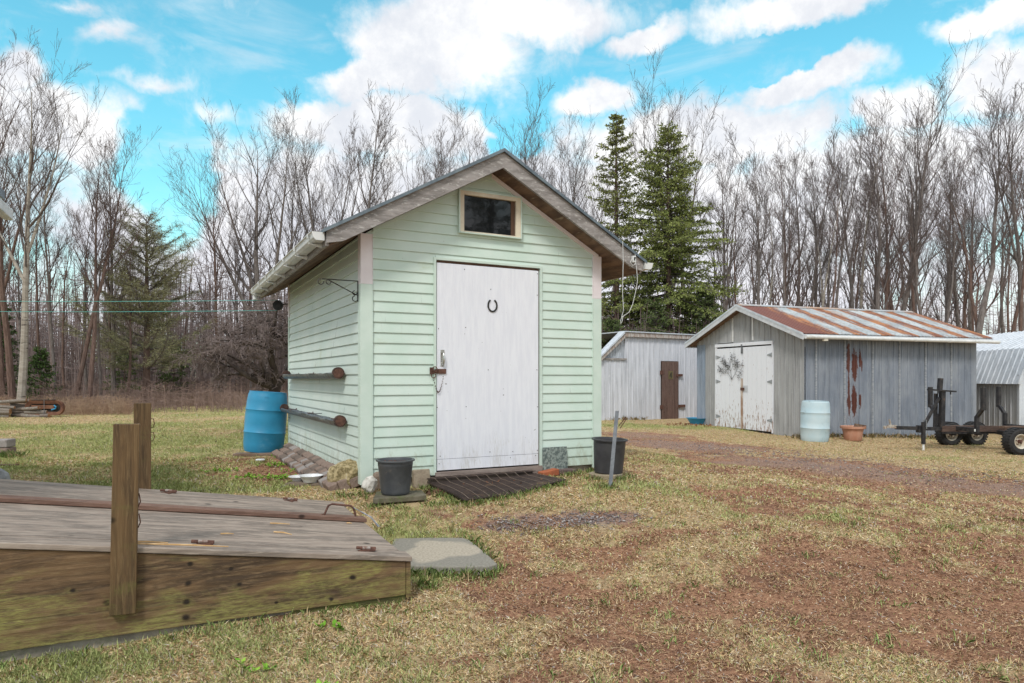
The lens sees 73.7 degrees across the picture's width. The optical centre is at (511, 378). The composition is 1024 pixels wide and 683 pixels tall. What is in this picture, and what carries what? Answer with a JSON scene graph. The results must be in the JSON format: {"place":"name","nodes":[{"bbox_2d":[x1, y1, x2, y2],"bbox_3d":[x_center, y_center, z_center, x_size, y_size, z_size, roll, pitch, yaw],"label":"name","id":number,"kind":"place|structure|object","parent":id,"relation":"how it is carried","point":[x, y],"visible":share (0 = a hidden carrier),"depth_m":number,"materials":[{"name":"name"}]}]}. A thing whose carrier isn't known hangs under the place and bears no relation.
{"place":"outdoors","nodes":[
{"label":"outdoors","id":0,"kind":"place"},
{"bbox_2d":[0,391,1023,682],"bbox_3d":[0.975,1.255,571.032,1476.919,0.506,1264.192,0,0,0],"label":"ground","id":1,"kind":"structure","parent":0,"point":[644,441],"depth_m":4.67,"materials":[{"name":"beige plant"}]},
{"bbox_2d":[0,28,39,399],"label":"bare tree","id":2,"kind":"object","parent":1,"relation":"on","point":[11,389],"visible":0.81,"depth_m":24.29,"materials":[{"name":"brown plant"}]},
{"bbox_2d":[3,191,45,387],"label":"bare tree","id":3,"kind":"object","parent":1,"relation":"on","point":[19,318],"visible":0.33,"depth_m":32.31,"materials":[{"name":"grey plant"}]},
{"bbox_2d":[6,163,61,394],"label":"bare tree","id":4,"kind":"object","parent":1,"relation":"on","point":[35,250],"visible":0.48,"depth_m":29.45,"materials":[{"name":"brown plant"}]},
{"bbox_2d":[0,69,70,398],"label":"bare tree","id":5,"kind":"object","parent":1,"relation":"on","point":[2,376],"visible":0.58,"depth_m":26.74,"materials":[{"name":"grey plant"}]},
{"bbox_2d":[16,346,63,399],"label":"young fir","id":6,"kind":"object","parent":1,"relation":"on","point":[37,364],"visible":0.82,"depth_m":25.94,"materials":[{"name":"green plant"}]},
{"bbox_2d":[14,121,73,395],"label":"bare tree","id":7,"kind":"object","parent":1,"relation":"on","point":[45,233],"visible":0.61,"depth_m":26.63,"materials":[{"name":"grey plant"}]},
{"bbox_2d":[0,25,107,403],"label":"birch tree","id":8,"kind":"object","parent":1,"relation":"on","point":[27,244],"visible":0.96,"depth_m":23.79,"materials":[{"name":"grey plant"}]},
{"bbox_2d":[47,202,85,402],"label":"bare tree","id":9,"kind":"object","parent":1,"relation":"on","point":[63,320],"visible":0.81,"depth_m":28.26,"materials":[{"name":"brown plant"}]},
{"bbox_2d":[0,392,141,414],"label":"dry weeds","id":10,"kind":"object","parent":1,"relation":"on","point":[118,408],"visible":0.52,"depth_m":23.59,"materials":[{"name":"plant"}]},
{"bbox_2d":[61,170,108,396],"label":"bare tree","id":11,"kind":"object","parent":1,"relation":"on","point":[84,339],"visible":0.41,"depth_m":31.40,"materials":[{"name":"brown plant"}]},
{"bbox_2d":[57,110,126,402],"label":"bare tree","id":12,"kind":"object","parent":1,"relation":"on","point":[92,364],"visible":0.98,"depth_m":26.22,"materials":[{"name":"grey plant"}]},
{"bbox_2d":[68,160,123,402],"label":"bare tree","id":13,"kind":"object","parent":1,"relation":"on","point":[98,346],"visible":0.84,"depth_m":26.63,"materials":[{"name":"brown plant"}]},
{"bbox_2d":[80,139,142,398],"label":"bare tree","id":14,"kind":"object","parent":1,"relation":"on","point":[113,378],"visible":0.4,"depth_m":29.83,"materials":[{"name":"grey plant"}]},
{"bbox_2d":[73,126,176,404],"bbox_3d":[-15.207,-4.371,26.961,3.837,11.480,2.018,0,0,-36],"label":"bare tree","id":15,"kind":"object","parent":1,"relation":"on","point":[84,353],"visible":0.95,"depth_m":26.41,"materials":[{"name":"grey plant"}]},
{"bbox_2d":[0,375,252,412],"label":"underbrush","id":16,"kind":"object","parent":1,"relation":"on","point":[225,403],"visible":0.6,"depth_m":26.30,"materials":[{"name":"plant"}]},
{"bbox_2d":[106,208,156,397],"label":"bare tree","id":17,"kind":"object","parent":1,"relation":"on","point":[130,345],"visible":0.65,"depth_m":28.07,"materials":[{"name":"brown plant"}]},
{"bbox_2d":[54,204,216,401],"bbox_3d":[-16.021,-2.972,29.161,6.337,8.782,6.107,0,0,0],"label":"pine tree","id":18,"kind":"object","parent":1,"relation":"on","point":[146,345],"visible":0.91,"depth_m":28.54,"materials":[{"name":"green plant"}]},
{"bbox_2d":[4,239,291,401],"bbox_3d":[-28.485,-3.348,46.145,43.196,9.406,28.426,0,0,0],"label":"wood","id":19,"kind":"object","parent":1,"relation":"on","point":[71,366],"visible":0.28,"depth_m":37.19,"materials":[{"name":"plant"}]},
{"bbox_2d":[0,403,411,661],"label":"cellar bulkhead","id":20,"kind":"object","parent":1,"relation":"on","point":[80,566],"visible":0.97,"depth_m":3.53,"materials":[{"name":"brown wood"}]},
{"bbox_2d":[0,481,378,526],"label":"cellar door","id":21,"kind":"structure","parent":20,"relation":"in","point":[10,492],"depth_m":4.62,"materials":[{"name":"grey wood"}]},
{"bbox_2d":[0,502,398,551],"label":"cellar door","id":22,"kind":"structure","parent":20,"relation":"in","point":[16,519],"depth_m":3.91,"materials":[{"name":"grey wood"}]},
{"bbox_2d":[171,151,240,398],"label":"bare tree","id":23,"kind":"object","parent":1,"relation":"on","point":[216,288],"visible":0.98,"depth_m":30.57,"materials":[{"name":"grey plant"}]},
{"bbox_2d":[0,596,418,676],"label":"grass tuft","id":24,"kind":"object","parent":1,"relation":"on","point":[205,631],"visible":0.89,"depth_m":3.51,"materials":[{"name":"plant"}]},
{"bbox_2d":[140,369,287,401],"bbox_3d":[-12.989,0.358,33.892,11.779,1.974,7.671,0,0,0],"label":"underbrush","id":25,"kind":"object","parent":1,"relation":"on","point":[226,390],"visible":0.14,"depth_m":32.60,"materials":[{"name":"plant"}]},
{"bbox_2d":[168,273,287,392],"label":"apple tree","id":26,"kind":"object","parent":1,"relation":"on","point":[272,380],"visible":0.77,"depth_m":13.24,"materials":[{"name":"brown plant"}]},
{"bbox_2d":[158,89,339,390],"bbox_3d":[-12.475,-6.021,32.023,8.204,14.729,6.110,0,0,24],"label":"bare tree","id":27,"kind":"object","parent":1,"relation":"on","point":[255,255],"visible":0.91,"depth_m":32.16,"materials":[{"name":"grey plant"}]},
{"bbox_2d":[233,452,272,455],"bbox_3d":[-3.630,1.083,9.777,0.660,0.035,0.200,0,0,-6],"label":"barrel plank","id":28,"kind":"object","parent":1,"relation":"on","point":[250,454],"visible":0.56,"depth_m":9.69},
{"bbox_2d":[243,390,287,452],"bbox_3d":[-3.628,0.633,10.055,0.591,0.880,0.591,4,-2,0],"label":"plastic barrel","id":29,"kind":"object","parent":28,"relation":"on","point":[265,421],"visible":0.9,"depth_m":9.81,"materials":[{"name":"plastic"}]},
{"bbox_2d":[201,454,345,682],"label":"weeds","id":30,"kind":"object","parent":1,"relation":"on","point":[251,476],"visible":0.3,"depth_m":7.39,"materials":[{"name":"green plant"}]},
{"bbox_2d":[259,109,322,393],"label":"bare tree","id":31,"kind":"object","parent":1,"relation":"on","point":[291,223],"visible":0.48,"depth_m":34.33,"materials":[{"name":"grey plant"}]},
{"bbox_2d":[258,86,383,245],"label":"bare tree","id":32,"kind":"object","parent":1,"relation":"on","point":[308,191],"visible":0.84,"depth_m":32.40,"materials":[{"name":"grey plant"}]},
{"bbox_2d":[327,459,361,487],"bbox_3d":[-1.591,0.933,6.586,0.376,0.311,0.276,0,0,-14],"label":"tan boulder","id":33,"kind":"object","parent":1,"relation":"on","point":[347,469],"visible":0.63,"depth_m":6.49,"materials":[{"name":"stone"}]},
{"bbox_2d":[316,82,408,227],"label":"bare tree","id":34,"kind":"object","parent":1,"relation":"on","point":[373,170],"visible":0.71,"depth_m":32.19,"materials":[{"name":"grey plant"}]},
{"bbox_2d":[340,78,398,210],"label":"bare tree","id":35,"kind":"object","parent":1,"relation":"on","point":[380,133],"visible":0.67,"depth_m":33.00,"materials":[{"name":"grey plant"}]},
{"bbox_2d":[373,490,425,503],"bbox_3d":[-0.980,1.042,6.008,0.449,0.045,0.408,0,0,-7],"label":"paving slab","id":36,"kind":"object","parent":1,"relation":"on","point":[412,495],"depth_m":5.90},
{"bbox_2d":[376,457,414,495],"bbox_3d":[-1.030,0.866,6.030,0.344,0.305,0.348,0,0,0],"label":"plant pot","id":37,"kind":"object","parent":36,"relation":"on","point":[395,474],"visible":1,"depth_m":5.91,"materials":[{"name":"grey plastic"}]},
{"bbox_2d":[390,102,483,194],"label":"bare tree","id":38,"kind":"object","parent":1,"relation":"on","point":[439,174],"visible":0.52,"depth_m":33.48,"materials":[{"name":"grey plant"}]},
{"bbox_2d":[392,538,496,574],"bbox_3d":[-0.493,1.237,4.782,0.792,0.060,0.805,0,0,0],"label":"concrete pad","id":39,"kind":"object","parent":1,"relation":"on","point":[448,553],"visible":0.7,"depth_m":4.68,"materials":[{"name":"concrete"}]},
{"bbox_2d":[250,148,652,485],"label":"garden shed","id":40,"kind":"structure","parent":1,"relation":"on","point":[435,359],"depth_m":7.01,"materials":[{"name":"green wood"}]},
{"bbox_2d":[280,404,346,426],"bbox_3d":[-2.507,0.428,8.364,0.141,0.120,3.458,0,0,-27],"label":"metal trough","id":41,"kind":"object","parent":40,"relation":"attached to","point":[339,421],"visible":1,"depth_m":7.79,"materials":[{"name":"metal"}]},
{"bbox_2d":[430,263,537,470],"bbox_3d":[-0.260,-0.118,6.995,1.230,2.060,0.072,0,0,-27],"label":"door","id":42,"kind":"structure","parent":40,"relation":"in","point":[486,370],"depth_m":7.00,"materials":[{"name":"white paint"}]},
{"bbox_2d":[457,188,521,239],"bbox_3d":[-0.221,-1.680,7.008,0.712,0.440,0.060,0,0,-27],"label":"window","id":43,"kind":"structure","parent":40,"relation":"in","point":[480,213],"depth_m":7.01,"materials":[{"name":"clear glass"}]},
{"bbox_2d":[411,534,508,589],"bbox_3d":[-0.322,1.217,4.596,0.690,0.134,1.176,0,0,28],"label":"grass tuft","id":44,"kind":"object","parent":1,"relation":"on","point":[427,572],"visible":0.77,"depth_m":4.33,"materials":[{"name":"plant"}]},
{"bbox_2d":[336,467,639,509],"bbox_3d":[-0.059,1.042,6.460,3.014,0.166,1.095,0,0,-29],"label":"grass tuft","id":45,"kind":"object","parent":1,"relation":"on","point":[476,501],"visible":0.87,"depth_m":6.21,"materials":[{"name":"plant"}]},
{"bbox_2d":[427,470,565,500],"bbox_3d":[-0.099,1.015,6.553,1.246,0.107,0.871,0,0,-27],"label":"door mat","id":46,"kind":"object","parent":1,"relation":"on","point":[475,486],"depth_m":6.60,"materials":[{"name":"rubber"}]},
{"bbox_2d":[493,78,567,190],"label":"bare tree","id":47,"kind":"object","parent":1,"relation":"on","point":[521,155],"visible":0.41,"depth_m":32.66,"materials":[{"name":"grey plant"}]},
{"bbox_2d":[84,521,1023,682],"bbox_3d":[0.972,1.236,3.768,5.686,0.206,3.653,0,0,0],"label":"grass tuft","id":48,"kind":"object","parent":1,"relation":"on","point":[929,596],"visible":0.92,"depth_m":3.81,"materials":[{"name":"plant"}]},
{"bbox_2d":[559,468,575,474],"bbox_3d":[0.574,1.006,7.335,0.205,0.065,0.100,0,0,-26],"label":"dark brick","id":49,"kind":"object","parent":1,"relation":"on","point":[565,470],"visible":0.42,"depth_m":7.30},
{"bbox_2d":[543,446,567,469],"bbox_3d":[0.465,0.860,7.346,0.298,0.245,0.015,0,-5,-27],"label":"stone tile","id":50,"kind":"object","parent":49,"relation":"on","point":[555,457],"visible":0.94,"depth_m":7.34,"materials":[{"name":"stone"}]},
{"bbox_2d":[471,506,666,537],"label":"gravel","id":51,"kind":"structure","parent":1,"relation":"on","point":[563,520],"depth_m":5.59,"materials":[{"name":"gravel"}]},
{"bbox_2d":[548,109,601,219],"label":"bare tree","id":52,"kind":"object","parent":1,"relation":"on","point":[575,178],"visible":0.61,"depth_m":32.59,"materials":[{"name":"grey plant"}]},
{"bbox_2d":[543,106,632,224],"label":"bare tree","id":53,"kind":"object","parent":1,"relation":"on","point":[561,157],"visible":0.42,"depth_m":35.80,"materials":[{"name":"grey plant"}]},
{"bbox_2d":[589,471,621,479],"bbox_3d":[0.970,1.005,7.080,0.344,0.046,0.344,0,0,0],"label":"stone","id":54,"kind":"object","parent":1,"relation":"on","point":[606,476],"visible":0.53,"depth_m":6.95,"materials":[{"name":"beige stone"}]},
{"bbox_2d":[592,437,627,474],"bbox_3d":[1.011,0.804,7.115,0.375,0.355,0.384,2,2,0],"label":"plant pot","id":55,"kind":"object","parent":54,"relation":"on","point":[602,452],"visible":0.84,"depth_m":6.99,"materials":[{"name":"black plastic"}]},
{"bbox_2d":[585,112,663,349],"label":"spruce tree","id":56,"kind":"object","parent":1,"relation":"on","point":[617,128],"visible":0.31,"depth_m":26.76,"materials":[{"name":"green plant"}]},
{"bbox_2d":[601,331,696,420],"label":"white metal shed","id":57,"kind":"structure","parent":1,"relation":"on","point":[636,381],"depth_m":20.75,"materials":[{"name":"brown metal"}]},
{"bbox_2d":[662,361,677,418],"bbox_3d":[4.904,0.360,21.167,0.674,1.780,0.042,0,0,-30],"label":"plank door","id":58,"kind":"structure","parent":57,"relation":"in","point":[669,379],"depth_m":21.15,"materials":[{"name":"brown wood"}]},
{"bbox_2d":[628,297,675,370],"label":"young spruce","id":59,"kind":"object","parent":1,"relation":"on","point":[654,305],"visible":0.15,"depth_m":24.81,"materials":[{"name":"green plant"}]},
{"bbox_2d":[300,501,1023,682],"bbox_3d":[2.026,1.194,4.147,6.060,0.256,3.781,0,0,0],"label":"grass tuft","id":60,"kind":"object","parent":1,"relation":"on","point":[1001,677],"visible":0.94,"depth_m":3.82,"materials":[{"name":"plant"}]},
{"bbox_2d":[313,491,1022,682],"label":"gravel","id":61,"kind":"structure","parent":1,"relation":"on","point":[706,620],"depth_m":3.62,"materials":[{"name":"gravel"}]},
{"bbox_2d":[601,120,747,367],"bbox_3d":[6.175,-3.652,26.611,6.029,12.568,6.770,0,0,0],"label":"spruce tree","id":62,"kind":"object","parent":1,"relation":"on","point":[670,261],"visible":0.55,"depth_m":26.01,"materials":[{"name":"green plant"}]},
{"bbox_2d":[617,47,736,308],"bbox_3d":[7.277,-6.524,30.520,6.370,15.816,3.927,0,0,-11],"label":"bare tree","id":63,"kind":"object","parent":1,"relation":"on","point":[650,144],"visible":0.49,"depth_m":30.28,"materials":[{"name":"grey plant"}]},
{"bbox_2d":[681,291,722,333],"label":"young spruce","id":64,"kind":"object","parent":1,"relation":"on","point":[709,299],"visible":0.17,"depth_m":24.83,"materials":[{"name":"green plant"}]},
{"bbox_2d":[699,143,756,311],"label":"bare tree","id":65,"kind":"object","parent":1,"relation":"on","point":[724,253],"visible":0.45,"depth_m":34.47,"materials":[{"name":"grey plant"}]},
{"bbox_2d":[702,155,759,308],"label":"bare tree","id":66,"kind":"object","parent":1,"relation":"on","point":[727,279],"visible":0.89,"depth_m":26.62,"materials":[{"name":"grey plant"}]},
{"bbox_2d":[704,115,758,311],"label":"bare tree","id":67,"kind":"object","parent":1,"relation":"on","point":[736,200],"visible":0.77,"depth_m":30.87,"materials":[{"name":"grey plant"}]},
{"bbox_2d":[730,147,795,304],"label":"bare tree","id":68,"kind":"object","parent":1,"relation":"on","point":[759,276],"visible":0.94,"depth_m":25.94,"materials":[{"name":"grey plant"}]},
{"bbox_2d":[743,155,791,304],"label":"bare tree","id":69,"kind":"object","parent":1,"relation":"on","point":[771,235],"visible":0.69,"depth_m":28.74,"materials":[{"name":"grey plant"}]},
{"bbox_2d":[760,155,821,305],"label":"bare tree","id":70,"kind":"object","parent":1,"relation":"on","point":[786,267],"visible":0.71,"depth_m":31.43,"materials":[{"name":"grey plant"}]},
{"bbox_2d":[763,131,820,305],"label":"bare tree","id":71,"kind":"object","parent":1,"relation":"on","point":[784,296],"visible":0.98,"depth_m":28.10,"materials":[{"name":"grey plant"}]},
{"bbox_2d":[775,149,833,306],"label":"bare tree","id":72,"kind":"object","parent":1,"relation":"on","point":[809,265],"visible":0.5,"depth_m":34.61,"materials":[{"name":"grey plant"}]},
{"bbox_2d":[601,258,1018,334],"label":"wood","id":73,"kind":"object","parent":1,"relation":"on","point":[988,326],"visible":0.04,"depth_m":40.44,"materials":[{"name":"plant"}]},
{"bbox_2d":[800,400,829,441],"bbox_3d":[6.457,0.904,14.543,0.591,0.860,0.591,1,1,0],"label":"plastic barrel","id":74,"kind":"object","parent":1,"relation":"on","point":[815,420],"visible":0.98,"depth_m":14.30,"materials":[{"name":"plastic"}]},
{"bbox_2d":[798,170,840,306],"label":"bare tree","id":75,"kind":"object","parent":1,"relation":"on","point":[814,220],"visible":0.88,"depth_m":27.75,"materials":[{"name":"grey plant"}]},
{"bbox_2d":[792,114,849,306],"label":"bare tree","id":76,"kind":"object","parent":1,"relation":"on","point":[816,258],"visible":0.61,"depth_m":30.83,"materials":[{"name":"grey plant"}]},
{"bbox_2d":[792,152,850,306],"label":"bare tree","id":77,"kind":"object","parent":1,"relation":"on","point":[816,304],"visible":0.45,"depth_m":34.68,"materials":[{"name":"brown plant"}]},
{"bbox_2d":[801,134,854,306],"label":"bare tree","id":78,"kind":"object","parent":1,"relation":"on","point":[827,266],"visible":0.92,"depth_m":26.44,"materials":[{"name":"grey plant"}]},
{"bbox_2d":[813,140,860,307],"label":"bare tree","id":79,"kind":"object","parent":1,"relation":"on","point":[835,260],"visible":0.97,"depth_m":26.09,"materials":[{"name":"brown plant"}]},
{"bbox_2d":[806,114,874,307],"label":"bare tree","id":80,"kind":"object","parent":1,"relation":"on","point":[841,245],"visible":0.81,"depth_m":26.67,"materials":[{"name":"brown plant"}]},
{"bbox_2d":[684,304,1000,437],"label":"metal shed","id":81,"kind":"structure","parent":1,"relation":"on","point":[874,370],"depth_m":16.28,"materials":[{"name":"metal"}]},
{"bbox_2d":[716,344,742,428],"bbox_3d":[5.630,0.205,17.682,0.051,2.130,1.104,0,0,-19],"label":"door","id":82,"kind":"structure","parent":81,"relation":"in","point":[729,394],"depth_m":17.63,"materials":[{"name":"wood"}]},
{"bbox_2d":[743,345,771,431],"bbox_3d":[5.987,0.240,16.648,0.051,2.050,1.079,0,0,-19],"label":"door","id":83,"kind":"structure","parent":81,"relation":"in","point":[756,359],"depth_m":16.64,"materials":[{"name":"wood"}]},
{"bbox_2d":[813,134,875,308],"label":"bare tree","id":84,"kind":"object","parent":1,"relation":"on","point":[851,292],"visible":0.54,"depth_m":29.60,"materials":[{"name":"grey plant"}]},
{"bbox_2d":[841,86,897,308],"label":"bare tree","id":85,"kind":"object","parent":1,"relation":"on","point":[865,234],"visible":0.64,"depth_m":27.02,"materials":[{"name":"grey plant"}]},
{"bbox_2d":[837,114,923,309],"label":"bare tree","id":86,"kind":"object","parent":1,"relation":"on","point":[879,228],"visible":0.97,"depth_m":25.54,"materials":[{"name":"grey plant"}]},
{"bbox_2d":[825,97,946,309],"bbox_3d":[17.702,-5.543,32.270,5.898,14.198,6.098,0,0,13],"label":"bare tree","id":87,"kind":"object","parent":1,"relation":"on","point":[891,305],"visible":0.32,"depth_m":32.19,"materials":[{"name":"brown plant"}]},
{"bbox_2d":[858,134,935,309],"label":"bare tree","id":88,"kind":"object","parent":1,"relation":"on","point":[887,248],"visible":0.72,"depth_m":26.19,"materials":[{"name":"brown plant"}]},
{"bbox_2d":[851,104,989,315],"bbox_3d":[15.879,-4.502,26.947,4.983,11.995,5.152,0,0,28],"label":"bare tree","id":89,"kind":"object","parent":1,"relation":"on","point":[915,286],"visible":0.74,"depth_m":26.82,"materials":[{"name":"brown plant"}]},
{"bbox_2d":[882,133,960,310],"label":"bare tree","id":90,"kind":"object","parent":1,"relation":"on","point":[919,256],"visible":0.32,"depth_m":33.29,"materials":[{"name":"brown plant"}]},
{"bbox_2d":[887,94,963,310],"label":"bare tree","id":91,"kind":"object","parent":1,"relation":"on","point":[922,228],"visible":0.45,"depth_m":30.90,"materials":[{"name":"brown plant"}]},
{"bbox_2d":[857,29,1003,310],"bbox_3d":[16.024,-5.911,26.514,4.687,14.786,4.049,0,0,12],"label":"bare tree","id":92,"kind":"object","parent":1,"relation":"on","point":[919,216],"visible":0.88,"depth_m":27.11,"materials":[{"name":"grey plant"}]},
{"bbox_2d":[913,134,986,322],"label":"bare tree","id":93,"kind":"object","parent":1,"relation":"on","point":[949,281],"visible":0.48,"depth_m":31.54,"materials":[{"name":"brown plant"}]},
{"bbox_2d":[883,378,1023,454],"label":"log trailer","id":94,"kind":"object","parent":1,"relation":"on","point":[976,431],"visible":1,"depth_m":13.36,"materials":[{"name":"black paint"}]},
{"bbox_2d":[931,145,978,322],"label":"bare tree","id":95,"kind":"object","parent":1,"relation":"on","point":[953,254],"visible":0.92,"depth_m":26.23,"materials":[{"name":"brown plant"}]},
{"bbox_2d":[889,122,1022,326],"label":"bare tree","id":96,"kind":"object","parent":1,"relation":"on","point":[974,306],"visible":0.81,"depth_m":26.64,"materials":[{"name":"brown plant"}]},
{"bbox_2d":[928,138,991,326],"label":"bare tree","id":97,"kind":"object","parent":1,"relation":"on","point":[955,296],"visible":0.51,"depth_m":30.91,"materials":[{"name":"brown plant"}]},
{"bbox_2d":[931,178,999,329],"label":"bare tree","id":98,"kind":"object","parent":1,"relation":"on","point":[965,315],"visible":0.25,"depth_m":33.74,"materials":[{"name":"brown plant"}]},
{"bbox_2d":[943,118,1000,330],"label":"bare tree","id":99,"kind":"object","parent":1,"relation":"on","point":[968,295],"visible":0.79,"depth_m":27.48,"materials":[{"name":"brown plant"}]},
{"bbox_2d":[953,80,1023,333],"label":"bare tree","id":100,"kind":"object","parent":1,"relation":"on","point":[982,313],"visible":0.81,"depth_m":26.36,"materials":[{"name":"grey plant"}]},
{"bbox_2d":[959,48,1023,330],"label":"bare tree","id":101,"kind":"object","parent":1,"relation":"on","point":[1016,257],"visible":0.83,"depth_m":26.69,"materials":[{"name":"grey plant"}]},
{"bbox_2d":[976,331,1023,425],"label":"gambrel shed","id":102,"kind":"structure","parent":1,"relation":"on","point":[1001,364],"depth_m":17.97,"materials":[{"name":"metal"}]},
{"bbox_2d":[980,139,1022,333],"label":"bare tree","id":103,"kind":"object","parent":1,"relation":"on","point":[1003,255],"visible":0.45,"depth_m":30.56,"materials":[{"name":"brown plant"}]},
{"bbox_2d":[998,155,1023,331],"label":"bare tree","id":104,"kind":"object","parent":1,"relation":"on","point":[1021,296],"visible":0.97,"depth_m":25.79,"materials":[{"name":"brown plant"}]},
{"bbox_2d":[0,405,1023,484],"bbox_3d":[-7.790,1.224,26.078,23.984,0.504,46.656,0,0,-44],"label":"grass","id":105,"kind":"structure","parent":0,"point":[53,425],"depth_m":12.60,"materials":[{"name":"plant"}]},
{"bbox_2d":[0,0,1023,376],"label":"sky","id":106,"kind":"structure","parent":0,"point":[789,67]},
{"bbox_2d":[626,439,1023,501],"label":"gravel","id":107,"kind":"structure","parent":0,"point":[773,453],"depth_m":10.17,"materials":[{"name":"gravel"}]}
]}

